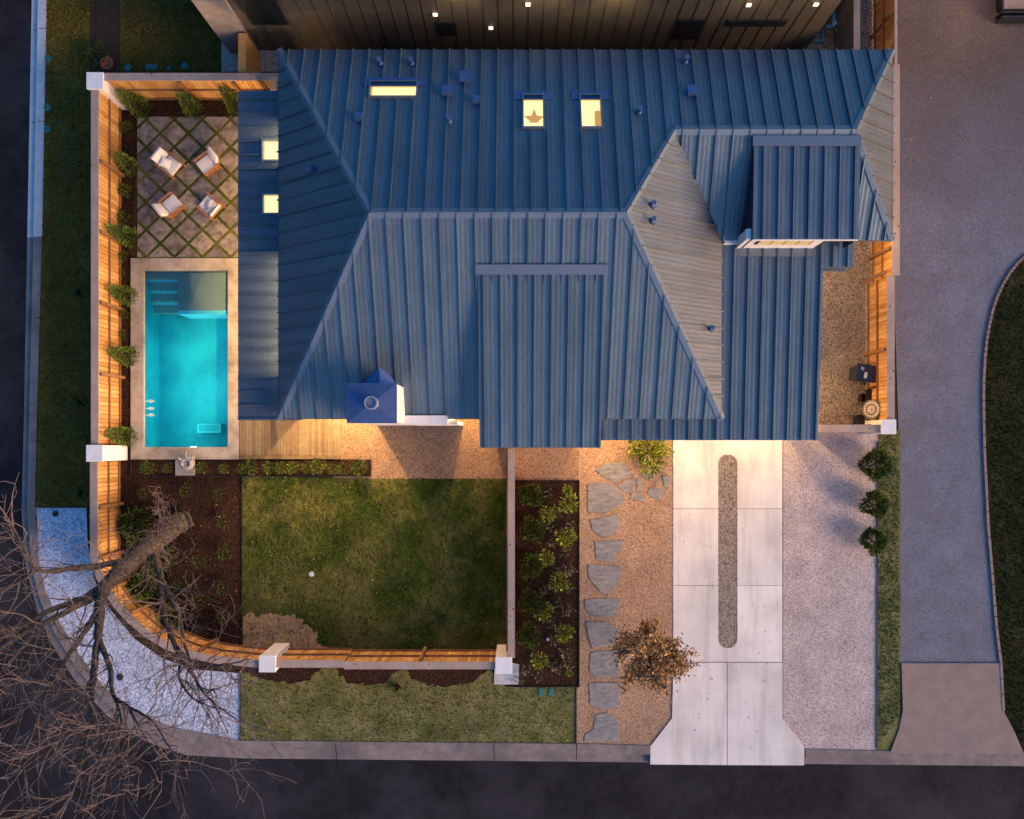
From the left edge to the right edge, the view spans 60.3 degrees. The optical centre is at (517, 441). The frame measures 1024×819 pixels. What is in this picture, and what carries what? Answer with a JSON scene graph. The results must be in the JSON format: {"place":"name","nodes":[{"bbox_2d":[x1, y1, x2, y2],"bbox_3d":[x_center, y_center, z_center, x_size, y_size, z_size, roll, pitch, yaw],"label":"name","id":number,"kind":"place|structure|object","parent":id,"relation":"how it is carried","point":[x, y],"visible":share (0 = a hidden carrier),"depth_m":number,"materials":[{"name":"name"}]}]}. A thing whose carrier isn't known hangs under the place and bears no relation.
{"place":"outdoors","nodes":[
{"label":"outdoors","id":0,"kind":"place"},
{"bbox_2d":[120,0,220,71],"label":"lawn","id":1,"kind":"structure","parent":0,"point":[167,30],"depth_m":31.99,"materials":[{"name":"green plant"}]},
{"bbox_2d":[137,117,237,256],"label":"patio","id":2,"kind":"structure","parent":0,"point":[147,133],"depth_m":31.98,"materials":[{"name":"grey stone"}]},
{"bbox_2d":[149,145,185,179],"bbox_3d":[-12.540,-10.005,31.569,0.825,0.802,0.676,39,90,0],"label":"lounge chair","id":3,"kind":"object","parent":2,"relation":"on","point":[166,161],"visible":1,"depth_m":31.46,"materials":[{"name":"white fabric"}]},
{"bbox_2d":[150,191,186,219],"bbox_3d":[-12.493,-8.429,31.569,0.824,0.802,0.676,-40,90,0],"label":"lounge chair","id":4,"kind":"object","parent":2,"relation":"on","point":[171,206],"visible":1,"depth_m":31.58,"materials":[{"name":"white fabric"}]},
{"bbox_2d":[137,116,237,257],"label":"patio grass","id":5,"kind":"structure","parent":2,"relation":"on","point":[230,118],"depth_m":31.99,"materials":[{"name":"green plant"}]},
{"bbox_2d":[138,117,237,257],"bbox_3d":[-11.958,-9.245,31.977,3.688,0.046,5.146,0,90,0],"label":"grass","id":6,"kind":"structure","parent":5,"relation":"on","point":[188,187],"depth_m":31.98,"materials":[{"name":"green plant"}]},
{"bbox_2d":[193,145,222,178],"bbox_3d":[-11.053,-10.027,31.569,0.825,0.802,0.676,-38,90,0],"label":"lounge chair","id":7,"kind":"object","parent":2,"relation":"on","point":[207,164],"visible":1,"depth_m":31.58,"materials":[{"name":"white fabric"}]},
{"bbox_2d":[196,192,224,220],"bbox_3d":[-10.963,-8.406,31.569,0.825,0.802,0.676,40,90,0],"label":"lounge chair","id":8,"kind":"object","parent":2,"relation":"on","point":[210,205],"visible":1,"depth_m":31.58,"materials":[{"name":"white fabric"}]},
{"bbox_2d":[221,41,277,71],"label":"gravel path","id":9,"kind":"structure","parent":0,"point":[269,61],"depth_m":32.00,"materials":[{"name":"grey gravel"}]},
{"bbox_2d":[240,476,505,654],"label":"lawn","id":10,"kind":"structure","parent":0,"point":[412,591],"depth_m":31.99,"materials":[{"name":"green plant"}]},
{"bbox_2d":[243,612,325,647],"bbox_3d":[-8.436,6.930,31.988,3.036,0.001,1.488,0,90,0],"label":"bare patch","id":11,"kind":"object","parent":10,"relation":"on","point":[253,620],"visible":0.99,"depth_m":31.99,"materials":[{"name":"brown soil"}]},
{"bbox_2d":[333,419,578,479],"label":"gravel path","id":12,"kind":"structure","parent":0,"point":[426,452],"depth_m":32.00,"materials":[{"name":"beige gravel"}]},
{"bbox_2d":[0,0,1023,818],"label":"road","id":13,"kind":"structure","parent":0,"point":[454,790],"depth_m":32.13,"materials":[{"name":"grey asphalt"}]},
{"bbox_2d":[27,0,46,236],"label":"kerb","id":14,"kind":"structure","parent":13,"relation":"on","point":[36,143],"depth_m":31.97,"materials":[{"name":"grey concrete"}]},
{"bbox_2d":[22,28,1023,765],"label":"kerb","id":15,"kind":"structure","parent":13,"relation":"on","point":[452,750],"depth_m":31.97,"materials":[{"name":"concrete"}]},
{"bbox_2d":[35,1,1023,752],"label":"soil","id":16,"kind":"structure","parent":0,"point":[141,639],"depth_m":32.01,"materials":[{"name":"brown soil"}]},
{"bbox_2d":[36,0,89,506],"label":"verge","id":17,"kind":"structure","parent":16,"relation":"on","point":[61,313],"depth_m":32.00,"materials":[{"name":"green plant"}]},
{"bbox_2d":[86,72,126,109],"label":"pillar","id":18,"kind":"structure","parent":16,"relation":"on","point":[95,81],"depth_m":30.08,"materials":[{"name":"paint"}]},
{"bbox_2d":[86,445,127,461],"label":"pillar","id":19,"kind":"structure","parent":16,"relation":"on","point":[98,453],"depth_m":30.28,"materials":[{"name":"paint"}]},
{"bbox_2d":[96,0,121,72],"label":"mulch bed","id":20,"kind":"object","parent":16,"relation":"on","point":[108,23],"visible":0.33,"depth_m":32.00,"materials":[{"name":"soil"}]},
{"bbox_2d":[82,38,109,68],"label":"bush","id":21,"kind":"object","parent":20,"relation":"on","point":[91,51],"visible":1,"depth_m":31.55,"materials":[{"name":"green plant"}]},
{"bbox_2d":[36,508,239,739],"bbox_3d":[-14.111,6.959,31.996,3.963,0.001,11.251,-43,90,0],"label":"gravel bed","id":22,"kind":"object","parent":16,"relation":"on","point":[127,658],"visible":0.59,"depth_m":32.00,"materials":[{"name":"grey gravel"}]},
{"bbox_2d":[116,100,237,459],"bbox_3d":[-12.326,-6.046,31.998,4.465,0.001,13.488,0,90,0],"label":"mulch bed","id":23,"kind":"object","parent":16,"relation":"on","point":[166,108],"visible":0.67,"depth_m":32.00,"materials":[{"name":"brown soil"}]},
{"bbox_2d":[91,90,124,444],"bbox_3d":[-14.418,-5.982,31.075,0.350,1.850,12.183,0,90,0],"label":"fence","id":24,"kind":"object","parent":23,"relation":"on","point":[105,143],"visible":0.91,"depth_m":30.67,"materials":[{"name":"brown wood"}]},
{"bbox_2d":[103,426,137,448],"bbox_3d":[-14.141,-0.213,31.079,0.882,1.880,0.876,34,87,3],"label":"conifer","id":25,"kind":"object","parent":23,"relation":"on","point":[116,431],"visible":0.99,"depth_m":31.24,"materials":[{"name":"green plant"}]},
{"bbox_2d":[106,344,139,367],"bbox_3d":[-14.041,-3.111,31.143,0.872,1.748,0.879,-16,88,-1],"label":"conifer","id":26,"kind":"object","parent":23,"relation":"on","point":[117,350],"visible":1,"depth_m":31.28,"materials":[{"name":"green plant"}]},
{"bbox_2d":[107,283,138,307],"bbox_3d":[-14.108,-5.271,31.239,0.824,1.552,0.818,1,87,3],"label":"conifer","id":27,"kind":"object","parent":23,"relation":"on","point":[118,292],"visible":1,"depth_m":31.39,"materials":[{"name":"green plant"}]},
{"bbox_2d":[105,223,141,248],"bbox_3d":[-14.033,-7.373,31.120,0.874,1.794,0.868,-44,88,1],"label":"conifer","id":28,"kind":"object","parent":23,"relation":"on","point":[118,229],"visible":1,"depth_m":31.28,"materials":[{"name":"green plant"}]},
{"bbox_2d":[112,150,140,177],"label":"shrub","id":29,"kind":"object","parent":23,"relation":"on","point":[123,157],"visible":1,"depth_m":31.41,"materials":[{"name":"green plant"}]},
{"bbox_2d":[115,88,151,119],"bbox_3d":[-13.706,-12.083,31.120,0.929,1.799,0.935,38,93,2],"label":"conifer","id":30,"kind":"object","parent":23,"relation":"on","point":[130,100],"visible":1,"depth_m":31.32,"materials":[{"name":"green plant"}]},
{"bbox_2d":[175,91,204,118],"bbox_3d":[-11.682,-12.030,31.184,0.844,1.667,0.850,40,91,-2],"label":"conifer","id":31,"kind":"object","parent":23,"relation":"on","point":[185,100],"visible":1,"depth_m":31.29,"materials":[{"name":"green plant"}]},
{"bbox_2d":[104,73,277,103],"bbox_3d":[-11.131,-12.446,31.075,6.004,1.850,0.350,0,90,0],"label":"fence","id":32,"kind":"object","parent":23,"relation":"on","point":[168,86],"visible":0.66,"depth_m":30.50,"materials":[{"name":"brown wood"}]},
{"bbox_2d":[218,85,237,115],"bbox_3d":[-10.149,-12.180,31.170,0.876,1.693,0.882,24,88,3],"label":"conifer","id":33,"kind":"object","parent":23,"relation":"on","point":[226,98],"visible":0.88,"depth_m":31.15,"materials":[{"name":"green plant"}]},
{"bbox_2d":[116,460,241,644],"bbox_3d":[-12.244,4.326,31.997,4.628,0.001,7.442,0,90,0],"label":"mulch bed","id":34,"kind":"object","parent":16,"relation":"on","point":[202,510],"visible":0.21,"depth_m":32.00,"materials":[{"name":"brown soil"}]},
{"bbox_2d":[117,515,148,546],"bbox_3d":[-13.865,3.256,31.599,1.101,0.843,1.142,29,92,3],"label":"shrub","id":35,"kind":"object","parent":34,"relation":"on","point":[123,529],"visible":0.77,"depth_m":31.53,"materials":[{"name":"green plant"}]},
{"bbox_2d":[116,501,153,539],"bbox_3d":[-13.697,2.843,31.567,1.351,0.905,1.215,-40,90,0],"label":"shrub","id":36,"kind":"object","parent":34,"relation":"on","point":[124,519],"visible":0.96,"depth_m":31.52,"materials":[{"name":"green plant"}]},
{"bbox_2d":[124,569,158,605],"bbox_3d":[-13.365,5.243,31.452,1.445,1.142,1.498,39,92,-1],"label":"shrub","id":37,"kind":"object","parent":34,"relation":"on","point":[136,590],"visible":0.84,"depth_m":31.39,"materials":[{"name":"green plant"}]},
{"bbox_2d":[0,473,303,818],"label":"tree","id":38,"kind":"object","parent":34,"relation":"on","point":[172,526],"visible":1,"depth_m":25.36,"materials":[{"name":"brown plant"}]},
{"bbox_2d":[143,546,178,571],"bbox_3d":[-12.860,4.092,31.553,1.356,0.929,1.308,-16,90,-3],"label":"shrub","id":39,"kind":"object","parent":34,"relation":"on","point":[161,560],"visible":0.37,"depth_m":31.60,"materials":[{"name":"green plant"}]},
{"bbox_2d":[90,461,267,667],"bbox_3d":[-12.644,4.949,31.075,2.732,1.850,9.094,-39,90,0],"label":"fence","id":40,"kind":"object","parent":34,"relation":"on","point":[205,652],"visible":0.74,"depth_m":30.69,"materials":[{"name":"brown wood"}]},
{"bbox_2d":[131,258,238,458],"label":"swimming pool","id":41,"kind":"structure","parent":16,"relation":"in","point":[184,343],"depth_m":32.66,"materials":[{"name":"liquid"}]},
{"bbox_2d":[175,458,194,474],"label":"plinth","id":42,"kind":"structure","parent":16,"relation":"on","point":[179,470],"depth_m":31.93,"materials":[{"name":"grey concrete"}]},
{"bbox_2d":[177,452,194,470],"bbox_3d":[-11.843,0.701,31.655,0.631,0.550,0.693,0,90,0],"label":"fountain","id":43,"kind":"object","parent":42,"relation":"on","point":[186,463],"visible":1,"depth_m":31.49,"materials":[{"name":"grey stone"}]},
{"bbox_2d":[238,33,260,72],"bbox_3d":[-9.438,-13.333,31.100,0.263,1.800,1.339,0,90,0],"label":"fence","id":44,"kind":"object","parent":16,"relation":"on","point":[249,58],"visible":0.71,"depth_m":30.39,"materials":[{"name":"brown wood"}]},
{"bbox_2d":[131,459,370,475],"bbox_3d":[-9.663,0.954,31.994,8.721,0.001,0.605,0,90,0],"label":"mulch bed","id":45,"kind":"object","parent":16,"relation":"on","point":[213,465],"visible":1,"depth_m":31.99,"materials":[{"name":"brown soil"}]},
{"bbox_2d":[259,643,289,671],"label":"pillar","id":46,"kind":"structure","parent":16,"relation":"on","point":[270,656],"depth_m":30.05,"materials":[{"name":"paint"}]},
{"bbox_2d":[239,419,339,458],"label":"deck","id":47,"kind":"structure","parent":16,"relation":"on","point":[292,439],"depth_m":31.94,"materials":[{"name":"brown wood"}]},
{"bbox_2d":[257,665,513,686],"bbox_3d":[-4.698,8.477,31.996,9.488,0.001,0.860,0,90,0],"label":"mulch bed","id":48,"kind":"object","parent":16,"relation":"on","point":[444,677],"visible":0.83,"depth_m":32.00,"materials":[{"name":"brown soil"}]},
{"bbox_2d":[276,647,496,668],"bbox_3d":[-4.492,7.625,31.075,7.581,1.850,0.350,0,90,0],"label":"fence","id":49,"kind":"object","parent":16,"relation":"on","point":[356,659],"visible":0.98,"depth_m":30.62,"materials":[{"name":"brown wood"}]},
{"bbox_2d":[239,668,576,743],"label":"verge","id":50,"kind":"structure","parent":16,"relation":"on","point":[374,724],"depth_m":31.99,"materials":[{"name":"green plant"}]},
{"bbox_2d":[37,442,878,749],"bbox_3d":[-2.175,5.593,32.000,30.580,0.100,11.186,0,90,0],"label":"bed edging","id":51,"kind":"object","parent":16,"relation":"on","point":[579,594],"visible":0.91,"depth_m":31.95,"materials":[{"name":"metal"}]},
{"bbox_2d":[495,644,511,673],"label":"pillar","id":52,"kind":"structure","parent":16,"relation":"on","point":[503,662],"depth_m":30.05,"materials":[{"name":"paint"}]},
{"bbox_2d":[494,663,518,683],"bbox_3d":[-0.384,8.361,32.025,0.907,0.150,0.907,0,90,0],"label":"footing","id":53,"kind":"object","parent":16,"relation":"on","point":[504,679],"visible":0.64,"depth_m":31.95,"materials":[{"name":"white concrete"}]},
{"bbox_2d":[39,65,980,748],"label":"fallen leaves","id":54,"kind":"object","parent":16,"relation":"on","point":[589,537],"visible":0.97,"depth_m":31.95,"materials":[{"name":"brown plant"}]},
{"bbox_2d":[506,449,514,657],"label":"garden wall","id":55,"kind":"structure","parent":16,"relation":"on","point":[510,551],"depth_m":30.15,"materials":[{"name":"grey concrete"}]},
{"bbox_2d":[191,0,841,53],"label":"house","id":56,"kind":"structure","parent":16,"relation":"on","point":[269,25],"depth_m":29.92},
{"bbox_2d":[236,0,289,24],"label":"window","id":57,"kind":"structure","parent":56,"relation":"in","point":[259,12],"depth_m":29.04,"materials":[{"name":"glass"}]},
{"bbox_2d":[436,22,457,35],"bbox_3d":[-2.407,-14.172,30.252,0.670,0.963,0.053,0,90,0],"label":"window","id":58,"kind":"structure","parent":56,"relation":"in","point":[444,28],"depth_m":30.18,"materials":[{"name":"glass"}]},
{"bbox_2d":[671,19,704,39],"bbox_3d":[5.867,-14.172,30.308,0.891,1.436,0.053,0,90,0],"label":"window","id":59,"kind":"structure","parent":56,"relation":"in","point":[685,29],"depth_m":30.23,"materials":[{"name":"glass"}]},
{"bbox_2d":[725,19,788,26],"bbox_3d":[8.108,-14.172,29.832,2.028,0.484,0.053,0,90,0],"label":"window","id":60,"kind":"structure","parent":56,"relation":"in","point":[730,22],"depth_m":29.80,"materials":[{"name":"glass"}]},
{"bbox_2d":[514,481,578,685],"bbox_3d":[1.070,5.163,31.994,2.372,0.001,7.488,0,90,0],"label":"mulch bed","id":61,"kind":"object","parent":16,"relation":"on","point":[552,653],"visible":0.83,"depth_m":31.99,"materials":[{"name":"brown soil"}]},
{"bbox_2d":[516,620,541,650],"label":"mounded shrub","id":62,"kind":"object","parent":61,"relation":"on","point":[528,642],"visible":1,"depth_m":31.59,"materials":[{"name":"green plant"}]},
{"bbox_2d":[515,483,543,507],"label":"mounded shrub","id":63,"kind":"object","parent":61,"relation":"on","point":[529,501],"visible":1,"depth_m":31.58,"materials":[{"name":"green plant"}]},
{"bbox_2d":[517,550,543,579],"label":"mounded shrub","id":64,"kind":"object","parent":61,"relation":"on","point":[524,565],"visible":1,"depth_m":31.59,"materials":[{"name":"green plant"}]},
{"bbox_2d":[518,587,544,614],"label":"mounded shrub","id":65,"kind":"object","parent":61,"relation":"on","point":[533,597],"visible":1,"depth_m":31.57,"materials":[{"name":"green plant"}]},
{"bbox_2d":[519,515,545,543],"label":"mounded shrub","id":66,"kind":"object","parent":61,"relation":"on","point":[536,528],"visible":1,"depth_m":31.60,"materials":[{"name":"green plant"}]},
{"bbox_2d":[534,601,555,623],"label":"shrub","id":67,"kind":"object","parent":61,"relation":"on","point":[543,617],"visible":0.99,"depth_m":31.71,"materials":[{"name":"green plant"}]},
{"bbox_2d":[547,571,570,592],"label":"shrub","id":68,"kind":"object","parent":61,"relation":"on","point":[561,580],"visible":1,"depth_m":31.74,"materials":[{"name":"green plant"}]},
{"bbox_2d":[554,622,575,643],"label":"shrub","id":69,"kind":"object","parent":61,"relation":"on","point":[565,633],"visible":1,"depth_m":31.72,"materials":[{"name":"green plant"}]},
{"bbox_2d":[554,527,578,548],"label":"shrub","id":70,"kind":"object","parent":61,"relation":"on","point":[564,536],"visible":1,"depth_m":31.71,"materials":[{"name":"green plant"}]},
{"bbox_2d":[556,493,580,514],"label":"shrub","id":71,"kind":"object","parent":61,"relation":"on","point":[570,502],"visible":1,"depth_m":31.72,"materials":[{"name":"green plant"}]},
{"bbox_2d":[237,47,894,447],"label":"house","id":72,"kind":"structure","parent":16,"relation":"on","point":[549,249],"depth_m":27.51,"materials":[{"name":"metal"}]},
{"bbox_2d":[577,440,671,744],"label":"granite yard","id":73,"kind":"structure","parent":16,"relation":"on","point":[638,583],"depth_m":32.00,"materials":[{"name":"beige gravel"}]},
{"bbox_2d":[584,712,618,741],"bbox_3d":[3.060,10.380,32.002,1.280,0.056,1.081,0,90,0],"label":"flagstone","id":74,"kind":"object","parent":73,"relation":"on","point":[606,723],"visible":1,"depth_m":31.97,"materials":[{"name":"stone"}]},
{"bbox_2d":[586,621,619,647],"bbox_3d":[3.113,7.011,31.994,1.209,0.071,0.952,0,90,0],"label":"flagstone","id":75,"kind":"object","parent":73,"relation":"on","point":[597,637],"visible":0.97,"depth_m":31.96,"materials":[{"name":"stone"}]},
{"bbox_2d":[585,599,620,617],"bbox_3d":[3.110,6.054,32.000,1.313,0.059,0.679,0,90,0],"label":"flagstone","id":76,"kind":"object","parent":73,"relation":"on","point":[606,608],"visible":1,"depth_m":31.97,"materials":[{"name":"stone"}]},
{"bbox_2d":[589,649,618,677],"bbox_3d":[3.167,8.058,32.001,1.087,0.059,1.042,0,90,0],"label":"flagstone","id":77,"kind":"object","parent":73,"relation":"on","point":[600,661],"visible":0.88,"depth_m":31.97,"materials":[{"name":"stone"}]},
{"bbox_2d":[589,682,620,708],"bbox_3d":[3.186,9.233,31.999,1.161,0.063,0.976,0,90,0],"label":"flagstone","id":78,"kind":"object","parent":73,"relation":"on","point":[604,695],"visible":0.98,"depth_m":31.97,"materials":[{"name":"stone"}]},
{"bbox_2d":[588,564,621,594],"bbox_3d":[3.186,5.021,31.997,1.252,0.066,1.112,0,90,0],"label":"flagstone","id":79,"kind":"object","parent":73,"relation":"on","point":[605,581],"visible":1,"depth_m":31.96,"materials":[{"name":"stone"}]},
{"bbox_2d":[590,515,619,536],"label":"flagstone","id":80,"kind":"object","parent":73,"relation":"on","point":[610,525],"visible":1,"depth_m":31.96,"materials":[{"name":"stone"}]},
{"bbox_2d":[588,482,623,512],"bbox_3d":[3.222,2.037,31.998,1.327,0.064,1.143,0,90,0],"label":"flagstone","id":81,"kind":"object","parent":73,"relation":"on","point":[601,495],"visible":1,"depth_m":31.97,"materials":[{"name":"stone"}]},
{"bbox_2d":[595,540,623,562],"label":"flagstone","id":82,"kind":"object","parent":73,"relation":"on","point":[607,551],"visible":1,"depth_m":31.97,"materials":[{"name":"stone"}]},
{"bbox_2d":[595,462,632,481],"bbox_3d":[3.512,1.104,31.998,1.176,0.064,0.853,-28,90,0],"label":"flagstone","id":83,"kind":"object","parent":73,"relation":"on","point":[615,472],"visible":1,"depth_m":31.97,"materials":[{"name":"stone"}]},
{"bbox_2d":[625,440,674,478],"bbox_3d":[4.715,0.505,31.472,1.843,1.065,1.773,0,90,0],"label":"bush","id":84,"kind":"object","parent":73,"relation":"on","point":[656,449],"visible":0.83,"depth_m":31.49,"materials":[{"name":"green plant"}]},
{"bbox_2d":[608,611,699,697],"bbox_3d":[4.575,7.307,30.263,3.040,3.481,2.848,-26,90,0],"label":"tree","id":85,"kind":"object","parent":73,"relation":"on","point":[652,660],"visible":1,"depth_m":29.54,"materials":[{"name":"brown plant"}]},
{"bbox_2d":[672,440,782,717],"bbox_3d":[7.651,5.279,31.994,4.046,0.001,12.884,0,90,0],"label":"driveway base","id":86,"kind":"object","parent":16,"relation":"on","point":[727,585],"visible":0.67,"depth_m":31.99,"materials":[{"name":"grey gravel"}]},
{"bbox_2d":[783,421,876,749],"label":"gravel yard","id":87,"kind":"structure","parent":16,"relation":"on","point":[830,656],"depth_m":32.00,"materials":[{"name":"grey gravel"}]},
{"bbox_2d":[857,526,889,556],"bbox_3d":[12.733,3.573,31.516,0.991,1.000,1.070,36,90,0],"label":"round shrub","id":88,"kind":"object","parent":87,"relation":"on","point":[880,542],"visible":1,"depth_m":31.41,"materials":[{"name":"green plant"}]},
{"bbox_2d":[857,488,890,518],"bbox_3d":[12.771,2.193,31.454,1.119,1.127,1.034,18,90,0],"label":"round shrub","id":89,"kind":"object","parent":87,"relation":"on","point":[876,497],"visible":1,"depth_m":31.34,"materials":[{"name":"green plant"}]},
{"bbox_2d":[856,446,892,482],"bbox_3d":[12.885,0.835,31.447,1.246,1.143,1.154,-38,90,0],"label":"round shrub","id":90,"kind":"object","parent":87,"relation":"on","point":[881,470],"visible":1,"depth_m":31.32,"materials":[{"name":"green plant"}]},
{"bbox_2d":[860,419,895,433],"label":"pillar","id":91,"kind":"structure","parent":87,"relation":"on","point":[888,426],"depth_m":30.05,"materials":[{"name":"paint"}]},
{"bbox_2d":[806,0,872,49],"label":"side yard","id":92,"kind":"structure","parent":16,"relation":"on","point":[866,21],"depth_m":32.00,"materials":[{"name":"grey gravel"}]},
{"bbox_2d":[834,0,859,49],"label":"garden wall","id":93,"kind":"structure","parent":92,"relation":"on","point":[847,33],"depth_m":30.67,"materials":[{"name":"grey concrete"}]},
{"bbox_2d":[870,0,896,63],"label":"fence","id":94,"kind":"object","parent":92,"relation":"on","point":[883,35],"visible":0.61,"depth_m":30.92,"materials":[{"name":"brown wood"}]},
{"bbox_2d":[819,242,875,423],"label":"gravel yard","id":95,"kind":"structure","parent":16,"relation":"on","point":[844,327],"depth_m":32.00,"materials":[{"name":"beige gravel"}]},
{"bbox_2d":[818,424,880,431],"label":"gate","id":96,"kind":"structure","parent":95,"relation":"on","point":[847,428],"depth_m":30.15,"materials":[{"name":"grey wood"}]},
{"bbox_2d":[848,363,875,384],"bbox_3d":[12.312,-2.405,31.475,0.729,1.049,0.600,10,90,0],"label":"trash bin","id":97,"kind":"object","parent":95,"relation":"on","point":[860,373],"visible":1,"depth_m":30.98,"materials":[{"name":"plastic"}]},
{"bbox_2d":[855,400,880,418],"bbox_3d":[12.501,-1.128,31.392,0.479,1.221,0.680,0,90,0],"label":"bistro table","id":98,"kind":"object","parent":95,"relation":"on","point":[871,409],"visible":0.97,"depth_m":31.03,"materials":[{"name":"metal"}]},
{"bbox_2d":[863,271,894,420],"bbox_3d":[12.753,-3.304,31.075,0.350,1.850,5.118,0,90,0],"label":"fence","id":99,"kind":"object","parent":95,"relation":"on","point":[887,315],"visible":0.87,"depth_m":30.62,"materials":[{"name":"brown wood"}]},
{"bbox_2d":[868,64,899,282],"bbox_3d":[12.928,-9.312,31.075,0.350,1.850,7.231,0,90,0],"label":"fence","id":100,"kind":"object","parent":16,"relation":"on","point":[884,256],"visible":0.32,"depth_m":30.15,"materials":[{"name":"brown wood"}]},
{"bbox_2d":[876,430,900,750],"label":"verge","id":101,"kind":"structure","parent":16,"relation":"on","point":[885,744],"depth_m":31.99,"materials":[{"name":"green plant"}]},
{"bbox_2d":[890,663,1023,753],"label":"apron","id":102,"kind":"object","parent":16,"relation":"on","point":[951,708],"visible":1,"depth_m":31.95,"materials":[{"name":"grey concrete"}]},
{"bbox_2d":[895,0,1023,662],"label":"lane","id":103,"kind":"structure","parent":16,"relation":"on","point":[972,85],"depth_m":32.00,"materials":[{"name":"grey asphalt"}]},
{"bbox_2d":[995,0,1023,23],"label":"porch","id":104,"kind":"object","parent":103,"relation":"on","point":[1012,12],"visible":1,"depth_m":31.80,"materials":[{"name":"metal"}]},
{"bbox_2d":[982,256,1023,710],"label":"lawn edging","id":105,"kind":"object","parent":16,"relation":"on","point":[1017,263],"visible":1,"depth_m":31.93,"materials":[{"name":"grey concrete"}]},
{"bbox_2d":[650,440,803,764],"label":"driveway","id":106,"kind":"structure","parent":0,"point":[730,726],"depth_m":31.98,"materials":[{"name":"grey concrete"}]},
{"bbox_2d":[985,260,1023,748],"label":"lawn","id":107,"kind":"structure","parent":0,"point":[1015,363],"depth_m":32.00,"materials":[{"name":"green plant"}]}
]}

